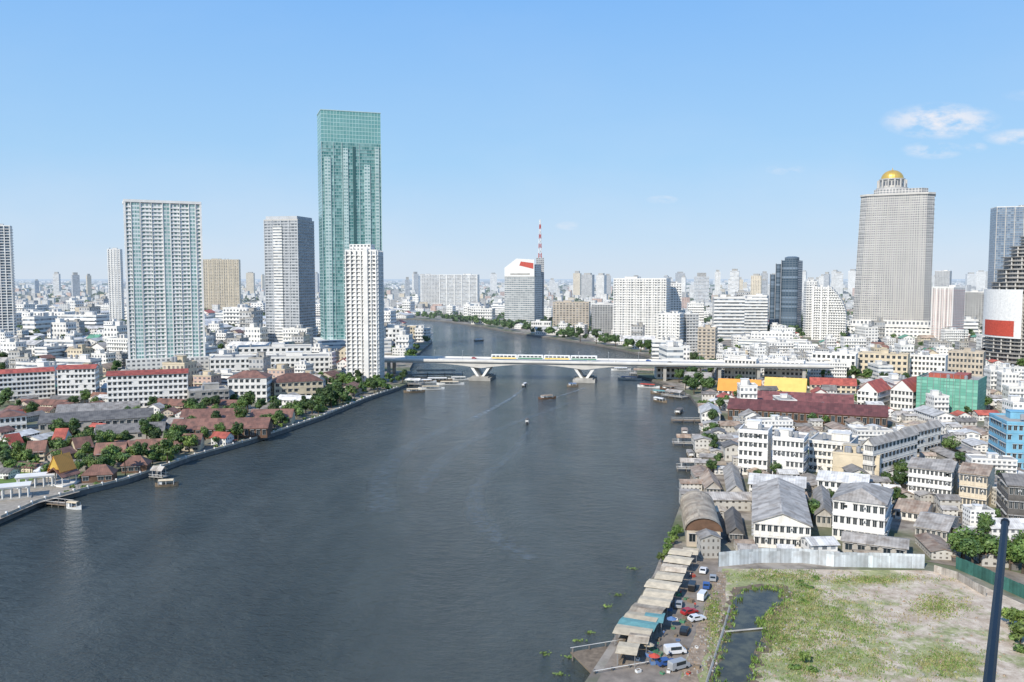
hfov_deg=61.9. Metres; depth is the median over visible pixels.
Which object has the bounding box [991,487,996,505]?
apartment block
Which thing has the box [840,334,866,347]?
apartment block
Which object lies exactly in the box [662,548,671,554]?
tree
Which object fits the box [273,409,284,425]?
tree
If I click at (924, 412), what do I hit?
house
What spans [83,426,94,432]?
tree
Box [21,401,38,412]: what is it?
tree
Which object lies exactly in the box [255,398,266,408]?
tree
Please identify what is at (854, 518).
window
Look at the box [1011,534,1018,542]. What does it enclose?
tree
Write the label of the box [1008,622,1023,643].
tree
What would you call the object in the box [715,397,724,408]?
tree
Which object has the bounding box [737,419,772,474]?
apartment block
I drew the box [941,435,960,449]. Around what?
tree
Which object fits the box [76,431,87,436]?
tree
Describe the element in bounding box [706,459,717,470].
tree
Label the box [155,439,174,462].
tree
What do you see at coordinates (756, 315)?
apartment block
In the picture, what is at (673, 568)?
market stall
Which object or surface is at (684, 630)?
parked car
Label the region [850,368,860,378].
tree
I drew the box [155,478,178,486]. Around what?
river boat
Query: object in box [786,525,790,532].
window
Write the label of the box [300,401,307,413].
tree
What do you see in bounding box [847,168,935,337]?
domed skyscraper
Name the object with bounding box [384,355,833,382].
river bridge
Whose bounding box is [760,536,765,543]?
window
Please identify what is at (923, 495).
house
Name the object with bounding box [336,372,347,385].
tree
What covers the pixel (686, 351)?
apartment block
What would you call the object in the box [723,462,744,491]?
shed
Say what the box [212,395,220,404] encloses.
tree
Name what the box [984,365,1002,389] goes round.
apartment block
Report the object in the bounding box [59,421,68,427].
tree
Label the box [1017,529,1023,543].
tree
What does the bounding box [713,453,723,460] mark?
tree
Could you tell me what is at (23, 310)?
apartment block
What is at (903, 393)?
school block
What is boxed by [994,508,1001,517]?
tree
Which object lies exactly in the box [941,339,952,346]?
apartment block
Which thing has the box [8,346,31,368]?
apartment block
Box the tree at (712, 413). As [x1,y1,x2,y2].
[707,408,718,419]
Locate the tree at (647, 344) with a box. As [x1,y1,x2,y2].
[643,339,650,353]
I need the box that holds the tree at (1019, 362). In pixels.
[1016,357,1023,365]
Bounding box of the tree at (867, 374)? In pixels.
[860,368,872,378]
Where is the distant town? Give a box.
[0,290,1023,537]
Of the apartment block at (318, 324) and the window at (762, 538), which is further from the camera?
the apartment block at (318, 324)
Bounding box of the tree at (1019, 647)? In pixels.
[1012,642,1023,653]
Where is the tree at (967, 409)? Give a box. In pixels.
[964,406,971,412]
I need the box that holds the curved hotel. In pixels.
[811,285,847,340]
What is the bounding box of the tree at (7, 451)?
[0,448,11,455]
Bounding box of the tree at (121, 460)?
[114,451,129,463]
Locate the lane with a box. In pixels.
[928,559,1023,583]
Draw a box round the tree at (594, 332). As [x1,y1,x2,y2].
[591,329,598,343]
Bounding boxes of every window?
[82,476,88,480]
[105,475,111,479]
[688,533,695,541]
[754,523,759,530]
[754,536,759,542]
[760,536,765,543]
[767,524,771,531]
[773,537,777,544]
[779,525,784,532]
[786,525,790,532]
[792,526,797,533]
[798,526,803,533]
[805,527,810,534]
[827,516,830,523]
[832,528,837,535]
[833,501,838,508]
[833,514,837,521]
[839,515,844,522]
[840,502,844,509]
[844,542,852,549]
[846,516,850,523]
[852,503,857,510]
[852,517,857,524]
[857,544,865,549]
[859,504,863,511]
[859,518,863,525]
[865,518,870,526]
[866,505,870,512]
[869,545,878,549]
[872,505,877,513]
[872,519,877,527]
[878,520,883,527]
[879,506,884,514]
[882,547,891,552]
[896,549,904,553]
[1009,487,1013,494]
[1014,501,1018,508]
[1015,487,1019,494]
[1019,501,1023,508]
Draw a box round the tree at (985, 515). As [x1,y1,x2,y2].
[976,512,991,532]
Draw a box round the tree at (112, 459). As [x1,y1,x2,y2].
[104,453,117,465]
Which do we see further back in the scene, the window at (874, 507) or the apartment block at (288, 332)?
the apartment block at (288, 332)
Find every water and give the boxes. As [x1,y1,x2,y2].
[0,319,700,681]
[712,587,782,681]
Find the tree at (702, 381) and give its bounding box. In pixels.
[698,378,706,390]
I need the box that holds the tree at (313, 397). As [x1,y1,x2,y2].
[311,393,319,399]
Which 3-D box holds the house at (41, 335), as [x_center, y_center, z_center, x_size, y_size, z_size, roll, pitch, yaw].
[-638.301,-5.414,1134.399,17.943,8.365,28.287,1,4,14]
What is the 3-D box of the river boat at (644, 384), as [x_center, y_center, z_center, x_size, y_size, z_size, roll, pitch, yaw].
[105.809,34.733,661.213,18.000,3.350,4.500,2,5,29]
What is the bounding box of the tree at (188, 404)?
[184,401,195,407]
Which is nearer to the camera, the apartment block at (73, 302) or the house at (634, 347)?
the house at (634, 347)
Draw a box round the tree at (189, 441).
[182,434,198,452]
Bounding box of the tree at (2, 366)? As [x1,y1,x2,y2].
[0,362,5,368]
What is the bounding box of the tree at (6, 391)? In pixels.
[2,388,12,403]
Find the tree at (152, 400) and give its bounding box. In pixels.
[147,396,157,405]
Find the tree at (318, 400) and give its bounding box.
[314,396,324,413]
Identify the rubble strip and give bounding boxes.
[679,570,728,681]
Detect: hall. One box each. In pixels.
[171,417,273,438]
[179,408,247,418]
[249,409,295,424]
[717,378,761,394]
[727,398,888,426]
[757,390,853,403]
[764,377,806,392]
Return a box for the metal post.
[983,518,1009,681]
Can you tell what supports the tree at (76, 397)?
on the ground at (902, 529)
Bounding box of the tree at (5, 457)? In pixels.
[0,453,11,467]
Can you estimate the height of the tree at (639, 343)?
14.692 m
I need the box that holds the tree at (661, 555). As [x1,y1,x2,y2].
[656,552,665,562]
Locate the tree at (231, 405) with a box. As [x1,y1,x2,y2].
[228,403,238,407]
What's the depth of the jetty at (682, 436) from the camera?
431.74 m
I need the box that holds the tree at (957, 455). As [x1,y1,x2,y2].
[954,452,965,464]
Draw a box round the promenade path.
[90,387,394,485]
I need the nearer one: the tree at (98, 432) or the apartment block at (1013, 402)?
the tree at (98, 432)
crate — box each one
[649,658,655,664]
[650,647,657,652]
[687,598,694,602]
[693,664,699,668]
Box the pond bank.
[707,584,794,681]
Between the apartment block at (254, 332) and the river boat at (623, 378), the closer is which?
the river boat at (623, 378)
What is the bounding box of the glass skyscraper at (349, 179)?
[313,109,390,352]
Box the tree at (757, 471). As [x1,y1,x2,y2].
[753,469,762,473]
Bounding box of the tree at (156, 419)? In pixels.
[147,414,161,421]
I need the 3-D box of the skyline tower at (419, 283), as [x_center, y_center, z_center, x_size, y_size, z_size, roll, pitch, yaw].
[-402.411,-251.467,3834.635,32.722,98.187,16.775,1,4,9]
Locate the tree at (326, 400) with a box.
[322,397,329,407]
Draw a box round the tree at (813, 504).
[807,498,819,520]
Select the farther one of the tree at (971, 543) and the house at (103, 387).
the house at (103, 387)
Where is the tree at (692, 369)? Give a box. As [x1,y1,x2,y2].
[686,366,697,371]
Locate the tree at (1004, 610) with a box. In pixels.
[1001,606,1015,623]
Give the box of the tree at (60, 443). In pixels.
[50,436,68,449]
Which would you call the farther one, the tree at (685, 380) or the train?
the train
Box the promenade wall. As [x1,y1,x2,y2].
[0,386,398,517]
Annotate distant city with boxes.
[15,279,986,314]
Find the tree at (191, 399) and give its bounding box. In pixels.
[187,397,197,404]
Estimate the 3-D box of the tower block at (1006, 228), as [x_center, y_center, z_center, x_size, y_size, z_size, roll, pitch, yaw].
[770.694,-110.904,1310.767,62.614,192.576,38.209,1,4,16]
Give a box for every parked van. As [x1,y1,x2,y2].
[663,643,686,655]
[667,657,689,671]
[688,580,695,590]
[697,589,707,600]
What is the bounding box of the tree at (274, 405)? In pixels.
[270,403,279,408]
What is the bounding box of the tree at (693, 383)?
[687,377,699,393]
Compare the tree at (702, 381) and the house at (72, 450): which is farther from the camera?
the tree at (702, 381)
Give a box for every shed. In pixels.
[37,407,153,432]
[55,400,140,412]
[94,421,166,441]
[680,490,722,546]
[699,468,721,491]
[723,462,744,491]
[724,506,744,541]
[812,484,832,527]
[840,531,909,553]
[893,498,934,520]
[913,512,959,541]
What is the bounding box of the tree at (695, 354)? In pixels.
[689,351,698,359]
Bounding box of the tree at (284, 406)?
[281,401,294,408]
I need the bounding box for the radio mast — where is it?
[536,219,543,319]
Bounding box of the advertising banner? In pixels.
[982,289,1022,338]
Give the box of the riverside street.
[597,542,717,681]
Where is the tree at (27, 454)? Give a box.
[21,448,32,460]
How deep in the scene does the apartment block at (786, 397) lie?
527.09 m
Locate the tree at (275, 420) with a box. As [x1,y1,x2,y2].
[272,417,278,427]
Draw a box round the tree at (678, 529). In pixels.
[672,524,683,533]
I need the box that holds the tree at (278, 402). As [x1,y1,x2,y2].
[274,399,281,406]
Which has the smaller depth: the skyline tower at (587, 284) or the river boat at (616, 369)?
the river boat at (616, 369)
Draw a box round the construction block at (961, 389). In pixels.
[916,371,986,413]
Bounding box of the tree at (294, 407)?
[291,404,302,416]
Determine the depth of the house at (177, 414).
496.39 m
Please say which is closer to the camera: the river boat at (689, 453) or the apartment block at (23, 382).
the river boat at (689, 453)
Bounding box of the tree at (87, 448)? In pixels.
[80,441,93,456]
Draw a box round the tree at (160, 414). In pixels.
[154,411,164,419]
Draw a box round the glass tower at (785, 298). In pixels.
[769,256,802,328]
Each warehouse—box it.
[748,473,806,491]
[752,477,812,547]
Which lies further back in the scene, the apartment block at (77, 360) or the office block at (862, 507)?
the apartment block at (77, 360)
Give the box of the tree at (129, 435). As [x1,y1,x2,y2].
[120,430,134,439]
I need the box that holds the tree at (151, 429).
[142,425,161,435]
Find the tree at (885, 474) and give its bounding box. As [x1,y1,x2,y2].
[881,471,890,476]
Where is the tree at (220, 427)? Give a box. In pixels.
[214,422,225,431]
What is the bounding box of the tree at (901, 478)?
[893,470,908,487]
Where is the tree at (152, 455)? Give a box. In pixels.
[146,452,157,464]
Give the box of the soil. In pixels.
[681,569,1023,681]
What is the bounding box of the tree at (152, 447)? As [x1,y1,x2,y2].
[149,444,156,450]
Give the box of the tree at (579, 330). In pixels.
[576,326,583,341]
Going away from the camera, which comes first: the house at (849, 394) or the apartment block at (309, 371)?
the house at (849, 394)
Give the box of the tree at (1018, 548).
[1010,537,1023,573]
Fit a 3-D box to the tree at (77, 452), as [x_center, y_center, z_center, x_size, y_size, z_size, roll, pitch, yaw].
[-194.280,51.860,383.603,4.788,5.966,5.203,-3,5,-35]
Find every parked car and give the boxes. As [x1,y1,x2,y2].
[655,657,673,667]
[675,600,682,608]
[679,625,689,635]
[680,607,698,615]
[687,613,706,622]
[699,566,707,573]
[703,581,709,588]
[709,574,716,581]
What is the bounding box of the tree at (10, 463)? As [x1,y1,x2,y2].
[2,459,17,467]
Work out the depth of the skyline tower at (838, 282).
3581.51 m
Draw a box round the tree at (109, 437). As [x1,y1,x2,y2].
[100,430,115,441]
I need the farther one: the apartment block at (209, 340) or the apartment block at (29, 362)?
the apartment block at (209, 340)
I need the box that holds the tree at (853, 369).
[850,365,859,378]
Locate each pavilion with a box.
[45,452,80,486]
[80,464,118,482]
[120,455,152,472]
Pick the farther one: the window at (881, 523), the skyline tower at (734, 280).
the skyline tower at (734, 280)
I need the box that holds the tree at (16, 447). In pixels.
[11,440,21,451]
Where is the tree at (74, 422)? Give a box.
[69,417,79,426]
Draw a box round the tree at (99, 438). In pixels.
[95,435,106,443]
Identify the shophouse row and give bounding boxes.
[861,427,919,475]
[900,420,942,453]
[906,457,960,493]
[958,462,996,505]
[995,473,1023,517]
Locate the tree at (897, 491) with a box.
[891,487,907,498]
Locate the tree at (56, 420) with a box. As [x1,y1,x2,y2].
[52,418,64,423]
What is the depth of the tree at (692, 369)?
661.01 m
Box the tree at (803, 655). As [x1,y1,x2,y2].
[799,651,810,663]
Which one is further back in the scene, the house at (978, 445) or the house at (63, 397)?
the house at (63, 397)
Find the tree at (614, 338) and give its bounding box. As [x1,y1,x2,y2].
[611,334,619,346]
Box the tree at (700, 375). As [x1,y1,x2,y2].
[693,372,703,390]
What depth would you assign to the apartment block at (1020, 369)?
643.96 m
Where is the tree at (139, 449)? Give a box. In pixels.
[132,441,148,455]
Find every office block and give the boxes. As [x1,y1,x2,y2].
[187,382,229,405]
[209,351,328,372]
[236,343,311,353]
[384,325,404,351]
[831,482,893,539]
[832,443,880,475]
[987,409,1023,469]
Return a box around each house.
[0,409,26,430]
[0,425,16,435]
[0,428,39,439]
[0,467,19,479]
[3,405,24,409]
[10,335,43,339]
[13,462,44,472]
[14,394,38,403]
[19,340,43,353]
[21,399,42,405]
[26,410,45,421]
[26,431,53,444]
[33,467,59,477]
[34,333,44,338]
[36,406,55,412]
[38,354,55,360]
[39,399,69,406]
[45,446,76,463]
[49,304,58,308]
[49,395,88,403]
[53,402,76,407]
[62,346,94,356]
[73,459,88,470]
[74,337,88,346]
[85,326,103,333]
[86,337,102,346]
[90,342,106,352]
[97,394,106,401]
[99,376,106,386]
[100,383,106,391]
[101,362,117,371]
[114,440,134,446]
[157,398,186,410]
[166,417,184,430]
[175,408,189,417]
[192,359,204,373]
[204,318,222,322]
[205,320,220,326]
[206,324,234,329]
[210,431,237,445]
[211,399,250,408]
[216,340,225,348]
[225,341,271,347]
[227,370,272,402]
[230,327,244,334]
[272,372,323,396]
[277,394,315,409]
[313,374,326,387]
[324,370,339,383]
[339,346,345,359]
[342,381,361,395]
[396,313,415,317]
[397,302,418,307]
[535,327,557,334]
[623,336,654,345]
[632,341,645,348]
[654,367,684,378]
[678,479,702,490]
[678,488,699,502]
[684,372,713,388]
[690,434,733,445]
[690,464,709,478]
[692,435,711,451]
[694,459,708,466]
[695,528,721,557]
[697,403,716,412]
[698,453,715,460]
[699,402,721,422]
[706,492,751,511]
[710,461,726,469]
[711,427,725,433]
[712,466,724,474]
[715,505,727,518]
[716,392,735,397]
[718,421,739,431]
[720,439,737,460]
[724,432,738,435]
[733,539,754,549]
[736,543,757,549]
[738,408,761,423]
[746,467,769,476]
[757,386,778,390]
[775,469,798,475]
[776,544,794,548]
[795,425,819,432]
[798,473,817,491]
[801,536,839,551]
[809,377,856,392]
[810,386,826,392]
[812,426,822,431]
[816,470,871,491]
[824,421,850,430]
[825,429,850,432]
[837,393,856,401]
[842,463,868,473]
[844,417,863,425]
[850,549,882,552]
[856,379,872,388]
[864,401,883,404]
[870,476,891,483]
[881,484,900,487]
[891,480,907,489]
[892,486,913,502]
[896,424,916,425]
[913,405,956,421]
[913,490,933,502]
[914,532,958,561]
[929,446,965,464]
[933,494,962,516]
[937,505,959,518]
[940,422,958,434]
[946,444,982,452]
[950,410,971,417]
[950,417,977,426]
[951,527,976,531]
[955,428,981,439]
[960,504,983,516]
[961,438,987,451]
[962,426,988,439]
[971,410,998,420]
[974,532,1020,570]
[976,518,1023,540]
[986,395,1001,398]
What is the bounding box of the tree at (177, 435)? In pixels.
[172,430,184,452]
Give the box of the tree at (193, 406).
[190,403,203,408]
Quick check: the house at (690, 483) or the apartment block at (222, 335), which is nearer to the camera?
the house at (690, 483)
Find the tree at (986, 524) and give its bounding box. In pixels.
[977,517,995,532]
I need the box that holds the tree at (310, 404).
[305,399,315,413]
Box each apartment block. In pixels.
[0,329,12,341]
[0,338,26,356]
[0,367,54,400]
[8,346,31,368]
[11,335,29,340]
[15,302,34,310]
[15,353,37,364]
[15,358,53,368]
[16,309,27,312]
[16,313,22,325]
[17,328,28,335]
[19,309,37,324]
[21,361,66,384]
[22,312,56,335]
[29,303,45,310]
[33,309,74,317]
[34,342,66,360]
[44,336,84,346]
[50,318,76,338]
[55,354,101,365]
[56,364,99,398]
[60,311,109,325]
[65,330,82,337]
[66,298,83,310]
[67,344,92,356]
[70,319,85,335]
[79,304,100,313]
[82,362,103,384]
[91,349,116,363]
[93,329,103,334]
[96,296,108,304]
[96,303,108,310]
[103,319,116,325]
[103,321,126,341]
[106,334,127,352]
[106,368,188,407]
[116,351,127,367]
[124,304,126,319]
[162,355,196,386]
[193,370,220,385]
[198,369,240,386]
[204,314,213,318]
[205,329,216,345]
[205,332,213,345]
[205,343,217,361]
[208,321,223,330]
[209,349,237,356]
[215,312,222,319]
[215,330,233,340]
[222,304,260,323]
[222,346,236,351]
[227,335,248,344]
[239,307,262,326]
[245,314,258,326]
[245,323,268,341]
[248,351,270,372]
[251,301,264,311]
[267,363,294,377]
[282,324,312,345]
[291,332,309,343]
[294,360,312,372]
[303,370,317,374]
[311,343,328,352]
[315,302,319,314]
[316,319,320,333]
[319,349,336,368]
[326,348,339,361]
[384,308,395,323]
[392,345,408,355]
[395,324,416,338]
[395,330,412,348]
[400,324,409,333]
[402,299,414,311]
[415,325,430,341]
[467,304,488,315]
[471,306,494,324]
[531,319,551,332]
[558,321,567,335]
[575,322,587,334]
[631,322,644,335]
[651,337,682,357]
[659,341,683,359]
[678,342,690,359]
[687,301,703,323]
[712,294,744,339]
[713,368,723,377]
[716,352,727,359]
[717,342,723,349]
[717,348,745,353]
[723,352,745,359]
[724,347,736,353]
[724,355,758,379]
[731,334,750,343]
[732,334,745,346]
[733,415,744,424]
[737,378,757,398]
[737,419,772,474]
[743,343,765,355]
[744,296,767,334]
[749,343,765,356]
[756,415,792,436]
[759,356,778,374]
[764,356,805,378]
[766,339,793,356]
[768,345,777,355]
[770,322,781,326]
[770,325,794,338]
[772,427,809,474]
[773,393,796,400]
[785,349,798,352]
[789,354,796,359]
[794,350,806,355]
[797,341,817,351]
[797,353,806,372]
[803,430,816,440]
[807,359,820,378]
[808,430,858,471]
[812,349,857,377]
[815,344,828,351]
[824,335,836,346]
[824,359,846,377]
[837,347,850,351]
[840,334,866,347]
[848,348,869,352]
[850,345,866,349]
[851,424,892,440]
[855,324,878,341]
[858,349,909,374]
[858,440,865,447]
[866,337,870,345]
[868,360,893,378]
[870,344,886,351]
[871,317,885,341]
[878,373,905,387]
[883,336,895,345]
[889,345,894,351]
[892,425,903,431]
[894,340,913,353]
[910,351,947,375]
[923,338,940,347]
[926,390,949,412]
[933,345,953,354]
[940,327,963,343]
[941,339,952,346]
[948,347,985,375]
[954,339,968,349]
[962,504,995,525]
[964,316,978,334]
[964,330,968,339]
[966,452,1017,474]
[976,334,985,350]
[984,363,1023,380]
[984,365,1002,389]
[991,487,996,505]
[996,368,1019,391]
[1002,381,1023,397]
[1002,395,1023,412]
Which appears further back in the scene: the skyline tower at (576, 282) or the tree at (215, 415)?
the skyline tower at (576, 282)
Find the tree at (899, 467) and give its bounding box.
[893,459,908,471]
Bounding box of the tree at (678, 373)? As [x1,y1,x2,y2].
[674,368,683,382]
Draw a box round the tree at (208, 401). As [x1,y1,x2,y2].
[204,397,213,405]
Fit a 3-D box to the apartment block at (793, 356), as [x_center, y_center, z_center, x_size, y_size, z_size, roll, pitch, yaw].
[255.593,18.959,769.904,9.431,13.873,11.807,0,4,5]
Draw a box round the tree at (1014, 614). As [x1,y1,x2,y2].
[1005,607,1023,624]
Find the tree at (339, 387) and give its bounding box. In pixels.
[333,383,344,402]
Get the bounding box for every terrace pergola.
[0,481,32,500]
[14,472,55,489]
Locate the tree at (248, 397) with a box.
[237,392,255,411]
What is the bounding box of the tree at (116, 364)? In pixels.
[111,360,121,370]
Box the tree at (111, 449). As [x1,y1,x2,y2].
[99,444,118,455]
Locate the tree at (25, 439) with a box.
[22,436,30,444]
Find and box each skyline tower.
[34,279,38,292]
[53,272,60,295]
[71,272,79,295]
[86,274,91,294]
[246,272,254,293]
[261,274,264,289]
[315,272,318,293]
[405,277,409,295]
[412,272,418,293]
[418,274,424,294]
[490,273,496,290]
[549,278,554,292]
[573,271,580,294]
[581,273,593,298]
[596,273,606,297]
[606,274,610,296]
[675,272,684,282]
[681,276,685,291]
[694,273,708,305]
[715,270,720,294]
[728,279,729,293]
[730,269,739,295]
[739,277,742,289]
[751,274,761,294]
[761,271,767,294]
[762,279,766,294]
[802,270,806,291]
[819,274,823,286]
[823,272,829,286]
[831,270,838,286]
[833,272,842,293]
[848,269,855,291]
[965,272,975,287]
[976,270,985,290]
[985,271,987,287]
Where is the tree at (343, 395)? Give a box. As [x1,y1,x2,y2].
[337,390,349,404]
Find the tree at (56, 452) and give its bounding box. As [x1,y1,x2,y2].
[50,449,61,456]
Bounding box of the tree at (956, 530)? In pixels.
[946,525,979,558]
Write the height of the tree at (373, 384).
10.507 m
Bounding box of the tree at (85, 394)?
[79,389,90,402]
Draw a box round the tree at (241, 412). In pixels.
[234,405,247,417]
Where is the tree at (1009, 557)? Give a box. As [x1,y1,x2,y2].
[993,545,1020,570]
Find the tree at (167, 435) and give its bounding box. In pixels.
[163,432,172,441]
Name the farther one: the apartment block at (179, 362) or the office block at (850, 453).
the apartment block at (179, 362)
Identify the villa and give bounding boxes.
[1,433,23,447]
[26,440,50,461]
[51,428,72,440]
[69,436,93,456]
[93,442,128,461]
[135,438,166,456]
[173,433,205,450]
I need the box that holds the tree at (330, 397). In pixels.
[326,393,334,407]
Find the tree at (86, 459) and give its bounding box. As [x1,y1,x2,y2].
[81,453,98,464]
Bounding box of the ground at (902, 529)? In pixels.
[0,279,1023,681]
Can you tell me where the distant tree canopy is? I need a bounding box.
[0,311,1019,671]
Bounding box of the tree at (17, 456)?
[10,450,22,461]
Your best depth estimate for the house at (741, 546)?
253.01 m
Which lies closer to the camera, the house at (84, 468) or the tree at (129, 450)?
the house at (84, 468)
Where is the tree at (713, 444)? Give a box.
[708,440,718,447]
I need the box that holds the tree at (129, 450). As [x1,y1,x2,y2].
[124,446,135,455]
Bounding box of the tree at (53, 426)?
[48,422,63,431]
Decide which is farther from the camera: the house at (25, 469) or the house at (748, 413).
the house at (748, 413)
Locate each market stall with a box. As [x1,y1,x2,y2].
[613,624,652,649]
[615,641,639,665]
[617,616,658,642]
[624,611,658,627]
[627,632,649,651]
[629,603,665,613]
[638,595,671,607]
[642,588,675,608]
[644,579,681,593]
[644,612,664,628]
[654,571,684,581]
[660,563,687,580]
[663,555,693,564]
[668,548,692,560]
[682,547,698,562]
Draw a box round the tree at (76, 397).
[69,395,78,402]
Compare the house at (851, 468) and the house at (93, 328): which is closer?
the house at (851, 468)
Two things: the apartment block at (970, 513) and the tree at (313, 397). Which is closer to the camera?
the apartment block at (970, 513)
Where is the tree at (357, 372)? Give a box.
[355,370,362,376]
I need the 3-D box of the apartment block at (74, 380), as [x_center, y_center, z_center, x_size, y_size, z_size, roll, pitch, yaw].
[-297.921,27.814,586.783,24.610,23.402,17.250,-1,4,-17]
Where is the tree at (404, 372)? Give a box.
[399,369,407,381]
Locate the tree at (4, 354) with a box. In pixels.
[0,351,8,356]
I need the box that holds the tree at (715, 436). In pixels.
[711,433,717,442]
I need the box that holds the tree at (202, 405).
[196,402,206,408]
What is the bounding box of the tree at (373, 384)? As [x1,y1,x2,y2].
[370,379,377,392]
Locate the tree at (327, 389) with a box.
[323,385,334,406]
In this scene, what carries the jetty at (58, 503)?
in the water at (474, 531)
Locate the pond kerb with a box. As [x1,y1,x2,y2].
[705,605,765,681]
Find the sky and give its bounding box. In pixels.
[0,0,1023,278]
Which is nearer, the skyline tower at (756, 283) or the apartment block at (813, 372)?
the apartment block at (813, 372)
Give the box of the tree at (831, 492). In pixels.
[827,488,834,497]
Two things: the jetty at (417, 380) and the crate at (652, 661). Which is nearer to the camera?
the crate at (652, 661)
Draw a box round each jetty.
[43,498,72,507]
[149,465,169,478]
[402,378,423,385]
[409,369,462,376]
[570,639,648,673]
[629,368,654,374]
[661,389,688,398]
[671,417,700,422]
[672,434,691,445]
[676,458,700,471]
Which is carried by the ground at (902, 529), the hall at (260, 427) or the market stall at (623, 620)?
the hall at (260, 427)
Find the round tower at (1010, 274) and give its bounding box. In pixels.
[977,236,1023,366]
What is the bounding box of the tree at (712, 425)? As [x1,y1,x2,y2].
[709,422,718,428]
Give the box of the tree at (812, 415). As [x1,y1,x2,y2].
[807,412,817,417]
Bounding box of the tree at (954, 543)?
[946,530,981,559]
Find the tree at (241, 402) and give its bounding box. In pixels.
[237,398,247,407]
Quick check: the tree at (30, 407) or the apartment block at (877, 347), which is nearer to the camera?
the tree at (30, 407)
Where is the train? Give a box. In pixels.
[491,354,596,359]
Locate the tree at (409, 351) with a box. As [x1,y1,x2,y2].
[404,349,416,355]
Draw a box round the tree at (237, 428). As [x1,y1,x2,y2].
[232,421,243,440]
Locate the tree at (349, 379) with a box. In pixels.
[345,376,354,383]
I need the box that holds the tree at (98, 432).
[92,430,103,440]
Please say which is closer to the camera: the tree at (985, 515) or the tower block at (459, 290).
the tree at (985, 515)
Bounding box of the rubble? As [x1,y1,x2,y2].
[684,570,1005,677]
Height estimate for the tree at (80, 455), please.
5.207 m
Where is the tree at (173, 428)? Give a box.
[162,423,183,433]
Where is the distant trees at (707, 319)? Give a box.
[16,282,985,337]
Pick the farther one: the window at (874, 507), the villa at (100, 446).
the villa at (100, 446)
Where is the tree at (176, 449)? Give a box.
[172,445,178,458]
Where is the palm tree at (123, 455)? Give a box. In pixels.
[118,453,131,474]
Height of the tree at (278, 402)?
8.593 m
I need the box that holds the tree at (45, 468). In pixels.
[39,464,49,471]
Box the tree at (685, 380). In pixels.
[682,375,690,389]
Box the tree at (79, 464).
[74,459,85,469]
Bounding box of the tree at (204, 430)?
[200,426,209,444]
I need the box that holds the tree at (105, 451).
[102,449,113,454]
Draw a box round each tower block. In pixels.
[0,224,17,334]
[107,248,124,320]
[203,259,240,309]
[263,216,315,345]
[344,244,384,382]
[420,274,438,305]
[439,274,479,305]
[504,259,541,323]
[552,300,590,327]
[591,302,612,334]
[613,277,670,338]
[657,311,684,344]
[670,281,681,312]
[684,311,698,352]
[697,324,717,359]
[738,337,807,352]
[743,294,768,327]
[751,330,792,338]
[802,279,817,336]
[930,285,964,340]
[934,270,951,286]
[964,290,983,327]
[987,205,1023,288]
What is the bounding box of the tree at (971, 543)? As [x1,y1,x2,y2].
[957,534,984,562]
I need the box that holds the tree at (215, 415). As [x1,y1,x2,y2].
[212,412,221,417]
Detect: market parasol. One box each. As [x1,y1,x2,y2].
[643,642,653,650]
[648,653,659,657]
[666,616,676,623]
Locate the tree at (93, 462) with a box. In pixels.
[87,459,96,466]
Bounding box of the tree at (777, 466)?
[770,461,781,474]
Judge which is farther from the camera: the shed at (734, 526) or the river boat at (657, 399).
the river boat at (657, 399)
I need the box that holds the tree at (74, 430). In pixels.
[70,426,80,434]
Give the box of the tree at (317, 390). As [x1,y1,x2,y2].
[314,387,323,393]
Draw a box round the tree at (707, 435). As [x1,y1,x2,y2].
[701,432,712,438]
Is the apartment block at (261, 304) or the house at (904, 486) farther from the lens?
the apartment block at (261, 304)
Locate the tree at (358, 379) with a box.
[355,376,362,382]
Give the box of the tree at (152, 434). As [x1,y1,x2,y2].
[148,430,161,438]
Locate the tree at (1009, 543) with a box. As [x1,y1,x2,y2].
[996,536,1013,552]
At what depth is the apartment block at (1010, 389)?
516.39 m
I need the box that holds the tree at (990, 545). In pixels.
[969,527,998,564]
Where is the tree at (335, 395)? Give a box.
[333,389,338,404]
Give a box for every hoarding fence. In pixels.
[718,548,924,568]
[934,565,985,596]
[956,556,1023,598]
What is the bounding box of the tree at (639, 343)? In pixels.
[635,340,644,351]
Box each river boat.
[66,500,81,509]
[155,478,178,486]
[403,388,424,392]
[414,379,436,382]
[418,385,444,389]
[423,377,452,380]
[437,381,463,384]
[448,376,468,379]
[538,394,555,398]
[567,383,577,386]
[611,367,630,370]
[618,376,641,379]
[637,383,659,387]
[650,389,672,393]
[653,397,666,402]
[660,385,674,388]
[675,407,682,414]
[681,427,687,433]
[686,449,693,457]
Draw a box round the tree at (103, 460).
[97,455,110,464]
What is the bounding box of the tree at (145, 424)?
[138,418,152,438]
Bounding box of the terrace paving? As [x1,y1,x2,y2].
[0,478,79,518]
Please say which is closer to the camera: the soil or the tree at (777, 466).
the soil
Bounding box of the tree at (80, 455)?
[76,453,85,458]
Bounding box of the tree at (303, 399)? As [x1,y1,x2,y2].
[300,395,308,401]
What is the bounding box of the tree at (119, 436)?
[113,433,123,439]
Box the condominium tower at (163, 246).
[122,199,208,369]
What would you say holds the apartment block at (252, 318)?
on the ground at (902, 529)
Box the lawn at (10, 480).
[0,472,32,489]
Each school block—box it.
[857,378,890,405]
[890,376,916,409]
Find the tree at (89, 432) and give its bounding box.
[86,428,95,436]
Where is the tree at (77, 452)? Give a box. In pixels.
[74,450,85,457]
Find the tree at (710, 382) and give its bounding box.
[704,376,715,388]
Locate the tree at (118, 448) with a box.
[114,446,122,454]
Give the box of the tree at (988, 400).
[984,396,992,404]
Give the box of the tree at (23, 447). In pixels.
[20,442,25,451]

